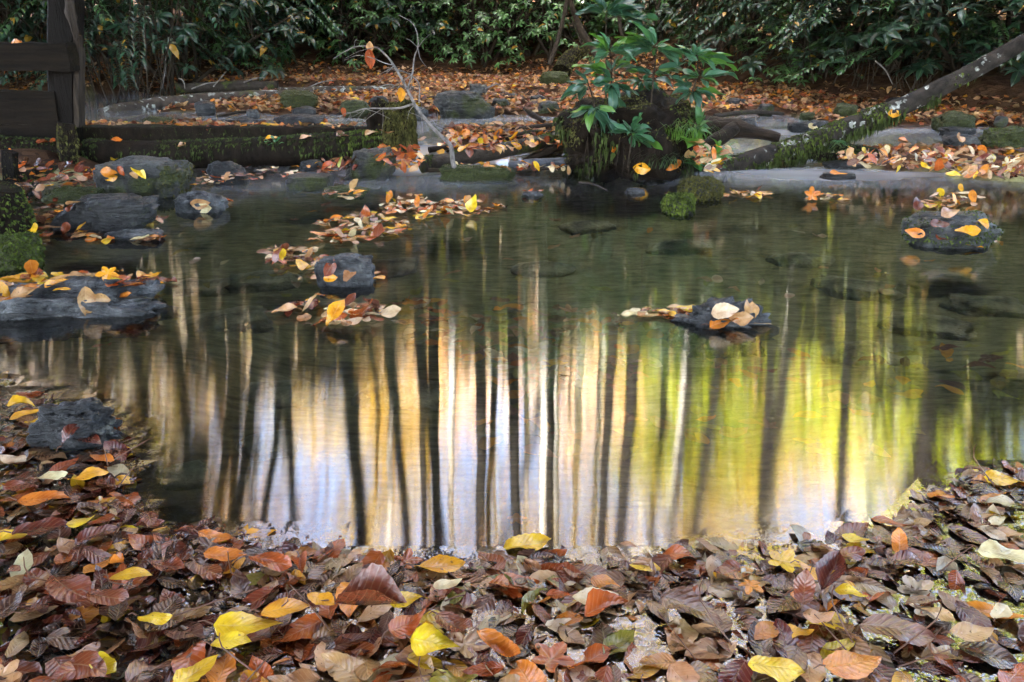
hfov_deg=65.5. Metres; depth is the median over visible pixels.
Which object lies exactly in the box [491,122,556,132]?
stick
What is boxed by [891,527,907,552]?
fallen leaf
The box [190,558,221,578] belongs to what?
fallen leaf
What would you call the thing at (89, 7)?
rhododendron
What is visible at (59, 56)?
timber frame
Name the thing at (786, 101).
leaf litter
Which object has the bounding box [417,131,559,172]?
cut log
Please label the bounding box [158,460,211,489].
drowned stone
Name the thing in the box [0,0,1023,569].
ground
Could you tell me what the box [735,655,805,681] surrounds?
fallen leaf
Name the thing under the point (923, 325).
drowned stone
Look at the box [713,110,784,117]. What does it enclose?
stick
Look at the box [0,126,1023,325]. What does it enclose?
floating leaves
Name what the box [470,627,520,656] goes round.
fallen leaf
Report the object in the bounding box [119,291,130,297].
fallen leaf
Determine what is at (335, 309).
fallen leaf
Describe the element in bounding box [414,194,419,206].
fallen leaf
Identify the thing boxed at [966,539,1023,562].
fallen leaf
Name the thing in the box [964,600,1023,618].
fallen leaf
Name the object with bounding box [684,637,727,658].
fallen leaf
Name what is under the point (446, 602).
fallen leaf
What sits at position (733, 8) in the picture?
dog hobble
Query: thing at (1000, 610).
fallen leaf
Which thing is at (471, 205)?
fallen leaf
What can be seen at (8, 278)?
fallen leaf
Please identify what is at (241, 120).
rock
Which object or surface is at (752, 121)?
rock
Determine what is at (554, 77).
rock
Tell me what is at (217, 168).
rock
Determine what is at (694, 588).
fallen leaf
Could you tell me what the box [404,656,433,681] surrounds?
fallen leaf
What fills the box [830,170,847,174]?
fallen leaf
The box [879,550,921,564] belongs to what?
fallen leaf
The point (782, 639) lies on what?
fallen leaf
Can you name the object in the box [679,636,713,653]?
fallen leaf
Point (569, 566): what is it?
fallen leaf
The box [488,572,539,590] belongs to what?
fallen leaf
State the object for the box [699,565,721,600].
fallen leaf
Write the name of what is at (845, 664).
fallen leaf
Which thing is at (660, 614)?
twigs
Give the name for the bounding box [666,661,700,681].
fallen leaf
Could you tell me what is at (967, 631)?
fallen leaf
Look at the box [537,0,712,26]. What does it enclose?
rhododendron
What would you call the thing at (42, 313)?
rock
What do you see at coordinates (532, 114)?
stick
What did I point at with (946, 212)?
fallen leaf
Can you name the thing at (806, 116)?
rock
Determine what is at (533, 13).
rhododendron
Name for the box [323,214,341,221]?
fallen leaf
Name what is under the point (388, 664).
fallen leaf
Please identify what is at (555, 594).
fallen leaf
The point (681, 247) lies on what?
drowned stone
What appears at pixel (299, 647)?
fallen leaf
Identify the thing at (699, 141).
fallen leaf
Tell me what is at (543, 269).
drowned stone
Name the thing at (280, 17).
rhododendron
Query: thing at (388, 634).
fallen leaf
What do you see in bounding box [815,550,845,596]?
fallen leaf
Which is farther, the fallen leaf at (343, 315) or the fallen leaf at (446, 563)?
the fallen leaf at (343, 315)
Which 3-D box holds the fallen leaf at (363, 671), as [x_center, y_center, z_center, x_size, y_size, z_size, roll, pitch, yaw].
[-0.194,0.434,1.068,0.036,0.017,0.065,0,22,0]
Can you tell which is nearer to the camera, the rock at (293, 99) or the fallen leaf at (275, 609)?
the fallen leaf at (275, 609)
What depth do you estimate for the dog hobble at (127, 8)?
8.45 m
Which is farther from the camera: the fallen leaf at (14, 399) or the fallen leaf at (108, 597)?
the fallen leaf at (14, 399)
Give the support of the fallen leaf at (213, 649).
on the leaf mat
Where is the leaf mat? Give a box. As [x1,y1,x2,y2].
[0,370,1023,681]
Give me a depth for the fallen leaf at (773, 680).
1.04 m
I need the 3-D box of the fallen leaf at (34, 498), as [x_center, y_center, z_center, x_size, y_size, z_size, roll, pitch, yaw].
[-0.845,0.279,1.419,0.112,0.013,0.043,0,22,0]
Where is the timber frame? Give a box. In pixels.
[0,0,85,143]
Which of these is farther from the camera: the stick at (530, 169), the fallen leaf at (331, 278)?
the stick at (530, 169)
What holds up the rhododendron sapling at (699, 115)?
on the root stump at (591, 155)
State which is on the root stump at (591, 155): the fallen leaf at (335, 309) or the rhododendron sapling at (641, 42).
the rhododendron sapling at (641, 42)
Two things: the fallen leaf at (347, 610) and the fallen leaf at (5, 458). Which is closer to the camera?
the fallen leaf at (347, 610)
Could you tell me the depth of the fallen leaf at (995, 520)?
1.36 m
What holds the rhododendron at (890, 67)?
on the ground
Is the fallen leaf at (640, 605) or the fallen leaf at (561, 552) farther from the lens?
the fallen leaf at (561, 552)
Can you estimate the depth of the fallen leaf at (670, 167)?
4.37 m
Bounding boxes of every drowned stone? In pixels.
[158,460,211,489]
[164,278,231,296]
[180,305,273,333]
[224,270,303,293]
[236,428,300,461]
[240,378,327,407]
[372,257,418,277]
[510,260,576,277]
[557,220,615,234]
[645,239,713,256]
[765,252,835,267]
[810,274,906,303]
[810,340,924,365]
[877,311,977,340]
[939,293,1023,318]
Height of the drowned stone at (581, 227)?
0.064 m
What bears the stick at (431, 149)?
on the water
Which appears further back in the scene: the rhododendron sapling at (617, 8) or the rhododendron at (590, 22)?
the rhododendron at (590, 22)
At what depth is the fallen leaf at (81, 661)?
1.06 m
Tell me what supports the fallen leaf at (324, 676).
on the leaf mat
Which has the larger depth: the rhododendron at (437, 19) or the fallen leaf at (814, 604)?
the rhododendron at (437, 19)
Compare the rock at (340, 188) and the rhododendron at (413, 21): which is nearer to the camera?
the rock at (340, 188)
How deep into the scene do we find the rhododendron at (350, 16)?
11.01 m
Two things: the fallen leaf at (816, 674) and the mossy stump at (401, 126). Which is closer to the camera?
the fallen leaf at (816, 674)
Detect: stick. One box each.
[217,110,246,116]
[428,145,448,152]
[428,168,439,172]
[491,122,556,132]
[495,129,554,141]
[512,167,560,171]
[523,107,544,122]
[523,144,563,159]
[578,181,607,190]
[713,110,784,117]
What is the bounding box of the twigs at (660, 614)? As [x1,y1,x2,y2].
[23,437,994,681]
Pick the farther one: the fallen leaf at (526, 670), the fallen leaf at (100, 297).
the fallen leaf at (100, 297)
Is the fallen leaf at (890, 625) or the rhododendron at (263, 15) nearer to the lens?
the fallen leaf at (890, 625)
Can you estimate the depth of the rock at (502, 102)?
6.83 m
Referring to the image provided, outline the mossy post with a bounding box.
[55,122,79,163]
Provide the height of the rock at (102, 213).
0.191 m
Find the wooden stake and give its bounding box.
[0,149,19,183]
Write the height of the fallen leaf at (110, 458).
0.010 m
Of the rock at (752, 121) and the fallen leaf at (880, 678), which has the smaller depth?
the fallen leaf at (880, 678)
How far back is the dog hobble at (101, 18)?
8.43 m
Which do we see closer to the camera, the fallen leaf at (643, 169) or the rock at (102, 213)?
the rock at (102, 213)
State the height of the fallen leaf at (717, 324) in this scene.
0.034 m
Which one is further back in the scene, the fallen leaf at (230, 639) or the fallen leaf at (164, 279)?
the fallen leaf at (164, 279)
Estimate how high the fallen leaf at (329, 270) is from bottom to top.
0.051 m
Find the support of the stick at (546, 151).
on the water
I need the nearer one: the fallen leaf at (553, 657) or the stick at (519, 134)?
the fallen leaf at (553, 657)
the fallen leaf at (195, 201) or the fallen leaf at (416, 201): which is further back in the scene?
the fallen leaf at (416, 201)
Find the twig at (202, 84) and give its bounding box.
[191,82,215,88]
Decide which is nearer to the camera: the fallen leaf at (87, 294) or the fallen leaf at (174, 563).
the fallen leaf at (174, 563)
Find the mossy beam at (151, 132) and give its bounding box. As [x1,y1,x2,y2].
[83,124,366,140]
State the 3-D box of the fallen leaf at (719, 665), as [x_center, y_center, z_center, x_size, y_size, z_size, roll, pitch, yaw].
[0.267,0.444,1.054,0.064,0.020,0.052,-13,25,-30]
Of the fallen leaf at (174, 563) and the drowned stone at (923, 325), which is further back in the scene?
the drowned stone at (923, 325)
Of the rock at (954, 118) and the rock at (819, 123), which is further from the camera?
the rock at (954, 118)
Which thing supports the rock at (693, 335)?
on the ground
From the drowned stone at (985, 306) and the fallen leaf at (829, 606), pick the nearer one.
the fallen leaf at (829, 606)
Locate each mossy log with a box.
[0,134,80,157]
[80,129,383,168]
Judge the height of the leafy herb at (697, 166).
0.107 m
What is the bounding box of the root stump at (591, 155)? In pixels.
[552,86,697,186]
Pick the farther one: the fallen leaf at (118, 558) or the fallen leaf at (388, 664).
the fallen leaf at (118, 558)
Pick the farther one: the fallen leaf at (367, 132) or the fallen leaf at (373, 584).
the fallen leaf at (367, 132)
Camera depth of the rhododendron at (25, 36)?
7.83 m
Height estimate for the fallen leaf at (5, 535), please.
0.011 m
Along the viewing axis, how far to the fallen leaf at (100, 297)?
2.38 m
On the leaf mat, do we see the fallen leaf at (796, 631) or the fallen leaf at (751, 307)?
the fallen leaf at (796, 631)
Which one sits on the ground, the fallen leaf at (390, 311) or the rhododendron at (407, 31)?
the rhododendron at (407, 31)
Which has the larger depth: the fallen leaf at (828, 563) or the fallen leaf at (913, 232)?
the fallen leaf at (913, 232)
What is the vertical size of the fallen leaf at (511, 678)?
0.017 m
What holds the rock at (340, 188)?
on the water
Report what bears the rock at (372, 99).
on the ground
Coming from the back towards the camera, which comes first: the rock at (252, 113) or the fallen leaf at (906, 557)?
the rock at (252, 113)
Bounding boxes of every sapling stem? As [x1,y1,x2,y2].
[547,0,568,65]
[568,0,597,56]
[614,0,627,69]
[652,0,660,25]
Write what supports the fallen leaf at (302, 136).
on the mossy log at (293, 150)
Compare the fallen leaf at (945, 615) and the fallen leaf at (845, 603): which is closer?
the fallen leaf at (945, 615)
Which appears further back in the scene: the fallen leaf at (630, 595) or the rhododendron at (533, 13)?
the rhododendron at (533, 13)
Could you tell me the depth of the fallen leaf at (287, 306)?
2.38 m
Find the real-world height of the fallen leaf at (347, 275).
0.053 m
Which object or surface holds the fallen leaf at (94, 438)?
on the rock at (89, 416)
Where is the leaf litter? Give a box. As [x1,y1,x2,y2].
[0,51,1023,159]
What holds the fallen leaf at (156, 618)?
on the leaf mat
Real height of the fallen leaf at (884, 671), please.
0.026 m
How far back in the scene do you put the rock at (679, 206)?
3.61 m
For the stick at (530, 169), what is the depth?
4.60 m
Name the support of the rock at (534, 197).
on the water
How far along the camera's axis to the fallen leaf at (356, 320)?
2.29 m
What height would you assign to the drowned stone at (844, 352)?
0.068 m
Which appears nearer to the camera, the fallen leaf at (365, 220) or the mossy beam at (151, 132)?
the fallen leaf at (365, 220)
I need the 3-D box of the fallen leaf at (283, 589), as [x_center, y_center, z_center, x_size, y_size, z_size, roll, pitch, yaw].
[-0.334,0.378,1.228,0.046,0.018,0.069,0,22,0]
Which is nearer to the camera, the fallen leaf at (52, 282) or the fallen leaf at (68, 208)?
the fallen leaf at (52, 282)
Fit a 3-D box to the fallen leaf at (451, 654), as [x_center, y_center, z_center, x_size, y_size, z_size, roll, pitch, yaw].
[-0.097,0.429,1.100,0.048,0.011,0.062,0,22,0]
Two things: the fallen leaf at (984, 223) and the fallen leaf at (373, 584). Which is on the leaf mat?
the fallen leaf at (373, 584)
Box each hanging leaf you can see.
[341,108,345,115]
[365,49,374,68]
[366,41,373,53]
[397,87,405,101]
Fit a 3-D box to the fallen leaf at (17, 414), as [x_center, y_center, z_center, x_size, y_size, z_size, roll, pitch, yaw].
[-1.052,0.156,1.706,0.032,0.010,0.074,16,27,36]
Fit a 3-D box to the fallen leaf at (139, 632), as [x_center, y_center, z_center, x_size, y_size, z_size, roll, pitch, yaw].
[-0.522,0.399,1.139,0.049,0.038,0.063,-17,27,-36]
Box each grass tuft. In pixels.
[634,149,691,168]
[651,118,721,139]
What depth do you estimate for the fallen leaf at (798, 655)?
1.08 m
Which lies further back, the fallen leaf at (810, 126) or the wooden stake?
the fallen leaf at (810, 126)
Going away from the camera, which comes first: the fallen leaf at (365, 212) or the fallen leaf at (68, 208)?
the fallen leaf at (68, 208)
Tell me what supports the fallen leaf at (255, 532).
on the leaf mat
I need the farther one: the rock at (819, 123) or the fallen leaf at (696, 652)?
the rock at (819, 123)
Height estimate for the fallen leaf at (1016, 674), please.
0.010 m
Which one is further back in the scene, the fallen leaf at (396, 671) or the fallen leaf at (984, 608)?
the fallen leaf at (984, 608)
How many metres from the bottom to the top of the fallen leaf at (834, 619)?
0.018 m
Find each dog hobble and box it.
[0,0,196,79]
[0,0,244,85]
[0,0,346,99]
[88,0,337,70]
[623,0,807,67]
[678,0,1012,85]
[751,0,1021,92]
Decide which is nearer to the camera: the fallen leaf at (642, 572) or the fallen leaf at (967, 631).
the fallen leaf at (967, 631)
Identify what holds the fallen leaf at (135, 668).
on the leaf mat
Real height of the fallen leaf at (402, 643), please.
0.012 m
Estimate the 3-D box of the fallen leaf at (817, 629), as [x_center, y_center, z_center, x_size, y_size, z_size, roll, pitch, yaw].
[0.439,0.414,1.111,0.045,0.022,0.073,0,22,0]
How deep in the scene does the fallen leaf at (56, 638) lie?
1.11 m
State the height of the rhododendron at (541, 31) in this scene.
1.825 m
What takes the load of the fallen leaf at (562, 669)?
on the leaf mat
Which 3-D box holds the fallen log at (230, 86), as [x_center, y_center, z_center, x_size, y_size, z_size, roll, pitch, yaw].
[-3.064,-2.742,8.593,1.060,0.138,0.134,-4,22,-10]
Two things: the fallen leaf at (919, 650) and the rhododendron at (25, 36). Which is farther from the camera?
the rhododendron at (25, 36)
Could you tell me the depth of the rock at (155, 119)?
5.61 m
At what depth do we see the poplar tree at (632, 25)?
12.92 m
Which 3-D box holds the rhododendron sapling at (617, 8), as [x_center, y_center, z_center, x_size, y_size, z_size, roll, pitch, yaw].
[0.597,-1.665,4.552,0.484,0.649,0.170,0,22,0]
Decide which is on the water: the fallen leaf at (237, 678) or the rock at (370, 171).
the rock at (370, 171)
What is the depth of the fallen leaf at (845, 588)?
1.16 m
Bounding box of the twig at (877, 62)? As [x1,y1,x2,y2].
[875,60,892,84]
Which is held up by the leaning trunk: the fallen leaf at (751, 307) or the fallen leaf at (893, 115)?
the fallen leaf at (893, 115)
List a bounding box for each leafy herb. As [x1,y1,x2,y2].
[682,133,703,148]
[685,151,725,171]
[704,138,734,160]
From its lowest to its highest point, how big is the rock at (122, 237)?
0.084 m
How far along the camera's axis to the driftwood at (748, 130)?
4.97 m
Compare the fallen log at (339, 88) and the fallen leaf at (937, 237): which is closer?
the fallen leaf at (937, 237)
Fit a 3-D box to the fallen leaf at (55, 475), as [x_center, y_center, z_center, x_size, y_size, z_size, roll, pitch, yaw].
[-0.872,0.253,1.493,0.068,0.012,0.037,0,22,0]
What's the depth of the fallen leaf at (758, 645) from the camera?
1.10 m
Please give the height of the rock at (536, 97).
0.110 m
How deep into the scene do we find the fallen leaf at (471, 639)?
1.10 m
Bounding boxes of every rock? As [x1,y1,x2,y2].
[0,231,45,279]
[0,276,180,343]
[26,397,123,451]
[40,186,105,206]
[49,193,159,240]
[92,160,195,212]
[104,228,165,249]
[111,155,173,178]
[143,116,174,123]
[174,190,228,220]
[194,100,215,114]
[206,161,249,191]
[224,117,263,123]
[246,109,259,118]
[273,113,324,124]
[280,90,317,108]
[285,173,333,193]
[292,106,316,113]
[299,159,322,172]
[314,252,375,298]
[322,184,369,199]
[339,99,369,116]
[343,146,396,188]
[369,96,388,104]
[414,106,427,120]
[433,90,494,118]
[439,164,515,184]
[469,83,487,94]
[492,98,508,105]
[504,93,517,97]
[521,191,543,203]
[530,95,545,99]
[538,71,570,84]
[538,100,558,113]
[625,188,645,200]
[659,191,696,220]
[666,296,779,359]
[676,175,724,207]
[726,97,745,105]
[742,118,756,125]
[757,103,774,115]
[787,122,809,132]
[799,112,814,119]
[809,120,828,130]
[819,172,855,179]
[822,160,864,168]
[833,102,858,117]
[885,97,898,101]
[900,209,1003,254]
[931,110,975,133]
[938,126,976,135]
[941,134,980,148]
[977,125,1023,150]
[993,115,1008,127]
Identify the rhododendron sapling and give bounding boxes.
[560,70,617,135]
[572,32,638,151]
[575,0,659,97]
[608,112,662,167]
[614,20,697,103]
[625,73,672,93]
[669,42,738,108]
[679,104,711,145]
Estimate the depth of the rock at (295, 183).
4.17 m
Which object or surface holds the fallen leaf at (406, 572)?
on the leaf mat
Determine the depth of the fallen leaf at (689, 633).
1.11 m
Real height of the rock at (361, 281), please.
0.147 m
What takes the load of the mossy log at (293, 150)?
on the ground
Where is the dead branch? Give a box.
[328,15,463,187]
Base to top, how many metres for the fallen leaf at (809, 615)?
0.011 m
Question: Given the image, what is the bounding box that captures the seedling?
[264,135,282,145]
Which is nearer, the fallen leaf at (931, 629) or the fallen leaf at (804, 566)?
the fallen leaf at (931, 629)
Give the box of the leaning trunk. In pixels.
[693,33,1023,182]
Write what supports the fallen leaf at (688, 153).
on the root stump at (591, 155)
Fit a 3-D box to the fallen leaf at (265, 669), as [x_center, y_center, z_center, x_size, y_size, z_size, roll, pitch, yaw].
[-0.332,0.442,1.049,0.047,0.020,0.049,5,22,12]
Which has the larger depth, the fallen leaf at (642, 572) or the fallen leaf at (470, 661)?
the fallen leaf at (642, 572)
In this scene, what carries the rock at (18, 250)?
on the water
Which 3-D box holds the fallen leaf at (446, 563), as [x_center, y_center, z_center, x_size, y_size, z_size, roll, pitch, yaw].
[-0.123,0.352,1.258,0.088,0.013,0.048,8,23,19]
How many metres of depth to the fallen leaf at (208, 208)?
3.64 m
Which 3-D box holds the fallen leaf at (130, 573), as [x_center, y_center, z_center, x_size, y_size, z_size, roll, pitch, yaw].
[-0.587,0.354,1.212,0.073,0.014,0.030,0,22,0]
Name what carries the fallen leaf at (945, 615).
on the leaf mat
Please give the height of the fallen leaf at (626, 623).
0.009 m
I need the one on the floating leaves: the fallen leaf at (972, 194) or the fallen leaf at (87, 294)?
the fallen leaf at (972, 194)
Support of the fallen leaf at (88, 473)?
on the leaf mat
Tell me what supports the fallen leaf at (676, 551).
on the leaf mat
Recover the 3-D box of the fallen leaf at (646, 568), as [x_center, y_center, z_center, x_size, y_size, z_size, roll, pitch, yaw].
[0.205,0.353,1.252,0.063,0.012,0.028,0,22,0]
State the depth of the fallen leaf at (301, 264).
2.79 m
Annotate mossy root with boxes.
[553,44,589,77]
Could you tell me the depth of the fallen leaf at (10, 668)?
1.05 m
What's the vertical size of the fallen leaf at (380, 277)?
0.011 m
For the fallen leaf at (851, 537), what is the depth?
1.32 m
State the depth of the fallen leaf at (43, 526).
1.33 m
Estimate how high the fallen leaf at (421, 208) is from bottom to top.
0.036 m
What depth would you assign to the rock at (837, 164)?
4.79 m
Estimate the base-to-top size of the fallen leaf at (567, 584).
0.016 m
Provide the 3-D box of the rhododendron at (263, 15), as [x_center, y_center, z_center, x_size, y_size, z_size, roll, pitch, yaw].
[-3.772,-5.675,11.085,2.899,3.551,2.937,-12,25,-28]
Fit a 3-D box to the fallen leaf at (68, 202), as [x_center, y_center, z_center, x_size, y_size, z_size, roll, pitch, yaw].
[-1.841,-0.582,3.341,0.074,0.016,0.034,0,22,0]
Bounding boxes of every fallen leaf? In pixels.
[0,274,21,280]
[0,454,25,463]
[0,480,37,490]
[0,516,66,534]
[0,529,26,540]
[0,659,21,681]
[1,409,38,419]
[2,395,34,406]
[3,659,42,681]
[5,490,71,505]
[8,589,72,614]
[10,284,41,297]
[11,39,22,42]
[26,471,67,479]
[36,139,48,143]
[43,567,91,602]
[44,278,67,287]
[46,627,101,649]
[52,657,104,679]
[56,424,78,451]
[58,467,108,479]
[61,222,70,234]
[64,524,117,544]
[65,201,78,204]
[65,203,73,211]
[66,516,92,527]
[67,637,125,656]
[69,650,110,678]
[72,434,101,444]
[77,286,95,315]
[77,588,128,605]
[88,451,113,461]
[95,293,110,301]
[99,567,151,579]
[100,166,116,176]
[106,175,117,181]
[109,552,123,563]
[111,137,121,141]
[117,166,124,175]
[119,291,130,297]
[121,627,172,655]
[125,652,181,681]
[126,618,146,637]
[128,612,171,624]
[129,171,138,178]
[131,168,145,178]
[136,270,145,278]
[142,556,184,570]
[157,277,176,281]
[171,640,205,673]
[173,654,217,681]
[190,199,209,209]
[190,529,232,542]
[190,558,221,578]
[194,546,245,560]
[198,611,281,636]
[199,203,211,212]
[200,631,250,648]
[205,637,215,656]
[205,652,236,681]
[231,669,267,681]
[238,528,276,537]
[239,551,291,571]
[239,585,285,608]
[242,598,274,617]
[247,655,273,679]
[248,597,309,617]
[264,303,302,312]
[267,668,320,681]
[272,613,322,642]
[281,581,306,592]
[290,551,306,572]
[294,637,318,660]
[296,259,310,269]
[299,134,311,138]
[299,663,353,681]
[301,590,333,604]
[302,313,346,325]
[310,618,354,642]
[314,641,341,671]
[320,563,408,606]
[321,652,364,681]
[322,300,344,331]
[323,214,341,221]
[323,259,335,276]
[323,274,337,281]
[332,317,363,324]
[335,582,357,618]
[336,130,348,136]
[343,270,355,281]
[344,637,382,658]
[349,299,372,322]
[354,649,379,679]
[355,217,368,223]
[356,305,400,317]
[360,205,369,216]
[365,130,377,134]
[365,653,405,681]
[372,661,418,670]
[373,275,385,278]
[373,674,403,681]
[376,670,416,681]
[381,591,428,607]
[381,607,426,638]
[381,631,400,641]
[387,621,431,656]
[389,607,416,614]
[394,225,410,233]
[394,644,437,670]
[396,623,421,652]
[399,570,411,576]
[399,622,459,655]
[402,554,464,572]
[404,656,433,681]
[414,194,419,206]
[414,205,431,211]
[426,578,461,589]
[428,611,472,631]
[428,649,456,660]
[429,669,477,681]
[438,588,473,613]
[440,596,464,611]
[450,630,489,657]
[450,641,498,664]
[457,146,465,151]
[460,647,488,665]
[465,146,473,156]
[465,194,476,213]
[465,593,494,632]
[468,562,499,588]
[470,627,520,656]
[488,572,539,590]
[493,533,550,550]
[499,674,519,681]
[502,586,522,595]
[505,549,566,563]
[508,659,546,681]
[516,570,558,592]
[523,558,541,573]
[531,641,574,672]
[537,618,581,633]
[539,589,569,598]
[558,665,573,681]
[559,581,576,608]
[561,587,618,603]
[563,562,583,590]
[564,668,571,681]
[568,643,611,667]
[575,588,627,616]
[584,574,619,587]
[594,664,612,681]
[611,310,637,315]
[618,589,653,617]
[618,617,644,636]
[621,590,636,603]
[622,559,660,571]
[633,163,650,174]
[636,593,661,619]
[640,567,663,593]
[650,586,722,623]
[652,544,697,560]
[665,618,698,654]
[666,159,680,170]
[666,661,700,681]
[670,623,715,645]
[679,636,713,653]
[684,149,697,157]
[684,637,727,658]
[687,641,737,662]
[688,139,704,143]
[688,655,734,670]
[692,584,729,603]
[697,663,725,678]
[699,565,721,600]
[702,318,738,328]
[705,555,723,578]
[711,302,738,318]
[718,659,752,681]
[728,311,753,325]
[730,573,762,593]
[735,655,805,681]
[744,297,759,318]
[747,621,775,656]
[748,549,807,572]
[760,673,777,681]
[767,599,819,617]
[772,618,800,658]
[774,624,813,637]
[776,645,807,669]
[790,560,834,579]
[790,591,845,611]
[793,568,815,612]
[796,608,834,623]
[800,651,825,681]
[805,186,820,199]
[805,611,851,630]
[808,123,817,128]
[809,621,842,650]
[813,650,881,679]
[814,592,850,606]
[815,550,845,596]
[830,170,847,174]
[832,583,867,596]
[835,533,868,542]
[836,632,870,654]
[840,546,865,560]
[844,612,936,645]
[848,673,887,681]
[862,591,890,601]
[867,639,875,644]
[871,663,902,681]
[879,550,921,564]
[884,636,924,652]
[888,109,899,117]
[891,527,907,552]
[896,621,936,644]
[898,593,939,605]
[899,641,938,660]
[905,228,924,237]
[908,602,955,620]
[913,197,923,209]
[921,489,954,497]
[930,219,949,227]
[935,234,951,239]
[941,207,959,217]
[941,621,993,641]
[955,225,980,235]
[957,132,964,141]
[958,641,1017,668]
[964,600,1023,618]
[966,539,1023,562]
[968,189,976,201]
[976,470,1023,485]
[978,218,988,228]
[987,515,1005,524]
[990,603,1012,621]
[997,662,1023,681]
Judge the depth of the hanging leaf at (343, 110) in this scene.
4.51 m
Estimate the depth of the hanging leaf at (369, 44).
4.38 m
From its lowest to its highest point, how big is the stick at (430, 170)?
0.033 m
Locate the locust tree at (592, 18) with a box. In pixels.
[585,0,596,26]
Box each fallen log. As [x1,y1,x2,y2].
[97,90,283,111]
[175,80,278,92]
[277,85,417,92]
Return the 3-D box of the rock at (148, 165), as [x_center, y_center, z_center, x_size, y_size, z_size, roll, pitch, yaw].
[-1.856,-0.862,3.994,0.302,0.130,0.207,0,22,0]
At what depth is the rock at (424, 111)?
6.10 m
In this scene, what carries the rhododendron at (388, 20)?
on the ground
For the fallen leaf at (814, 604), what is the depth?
1.17 m
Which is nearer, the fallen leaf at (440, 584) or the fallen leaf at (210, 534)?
the fallen leaf at (440, 584)
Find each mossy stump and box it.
[0,180,35,233]
[366,97,388,130]
[382,99,419,152]
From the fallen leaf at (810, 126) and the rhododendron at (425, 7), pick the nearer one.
the fallen leaf at (810, 126)
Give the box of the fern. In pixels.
[828,140,849,150]
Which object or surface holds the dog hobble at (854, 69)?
on the ground
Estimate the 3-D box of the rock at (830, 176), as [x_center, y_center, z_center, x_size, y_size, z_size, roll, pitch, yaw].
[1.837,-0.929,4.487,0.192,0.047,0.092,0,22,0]
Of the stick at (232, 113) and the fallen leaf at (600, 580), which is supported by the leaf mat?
the fallen leaf at (600, 580)
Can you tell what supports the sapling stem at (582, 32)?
on the ground
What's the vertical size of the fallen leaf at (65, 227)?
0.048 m
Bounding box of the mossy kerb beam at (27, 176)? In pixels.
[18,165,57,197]
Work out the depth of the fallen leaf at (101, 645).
1.10 m
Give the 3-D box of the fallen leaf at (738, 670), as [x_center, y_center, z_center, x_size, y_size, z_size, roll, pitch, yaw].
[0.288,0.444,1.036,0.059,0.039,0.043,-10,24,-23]
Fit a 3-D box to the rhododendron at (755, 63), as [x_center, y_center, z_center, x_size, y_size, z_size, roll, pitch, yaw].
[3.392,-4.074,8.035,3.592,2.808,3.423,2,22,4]
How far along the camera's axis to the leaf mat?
1.22 m
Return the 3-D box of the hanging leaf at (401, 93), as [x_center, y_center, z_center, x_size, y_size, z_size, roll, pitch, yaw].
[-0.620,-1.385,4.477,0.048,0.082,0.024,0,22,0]
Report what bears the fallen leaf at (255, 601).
on the leaf mat
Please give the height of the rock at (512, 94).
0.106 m
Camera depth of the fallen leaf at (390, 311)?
2.36 m
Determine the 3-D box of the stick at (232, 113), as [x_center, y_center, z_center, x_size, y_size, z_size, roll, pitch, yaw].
[-2.226,-1.882,6.568,0.025,0.039,0.483,14,25,31]
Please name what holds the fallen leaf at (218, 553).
on the leaf mat
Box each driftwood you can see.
[508,157,565,167]
[693,118,780,141]
[695,115,724,122]
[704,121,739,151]
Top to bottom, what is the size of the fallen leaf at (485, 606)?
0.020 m
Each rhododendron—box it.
[0,0,88,42]
[0,0,159,59]
[13,0,316,88]
[24,7,157,22]
[85,0,204,23]
[112,0,376,42]
[141,0,359,51]
[179,0,290,68]
[188,0,443,36]
[216,0,491,55]
[240,0,454,57]
[300,0,411,71]
[329,0,502,32]
[344,0,525,47]
[371,0,490,59]
[390,0,639,36]
[428,0,537,67]
[428,0,610,43]
[483,0,612,68]
[524,0,678,42]
[527,0,709,29]
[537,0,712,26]
[566,0,778,47]
[582,0,791,25]
[638,0,894,56]
[662,0,1021,76]
[667,0,830,21]
[727,0,870,86]
[741,0,1023,74]
[786,0,1023,86]
[873,0,1023,75]
[947,0,1023,62]
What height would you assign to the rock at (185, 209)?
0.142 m
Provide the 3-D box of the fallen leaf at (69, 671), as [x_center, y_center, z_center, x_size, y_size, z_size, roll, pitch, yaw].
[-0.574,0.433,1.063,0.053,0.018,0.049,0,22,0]
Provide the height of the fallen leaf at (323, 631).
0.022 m
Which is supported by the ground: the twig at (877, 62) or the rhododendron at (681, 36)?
the rhododendron at (681, 36)
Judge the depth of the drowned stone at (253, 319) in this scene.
2.63 m
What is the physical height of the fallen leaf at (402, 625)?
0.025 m
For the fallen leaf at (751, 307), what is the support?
on the rock at (693, 335)
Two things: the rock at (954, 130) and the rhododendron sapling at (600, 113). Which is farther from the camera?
the rock at (954, 130)

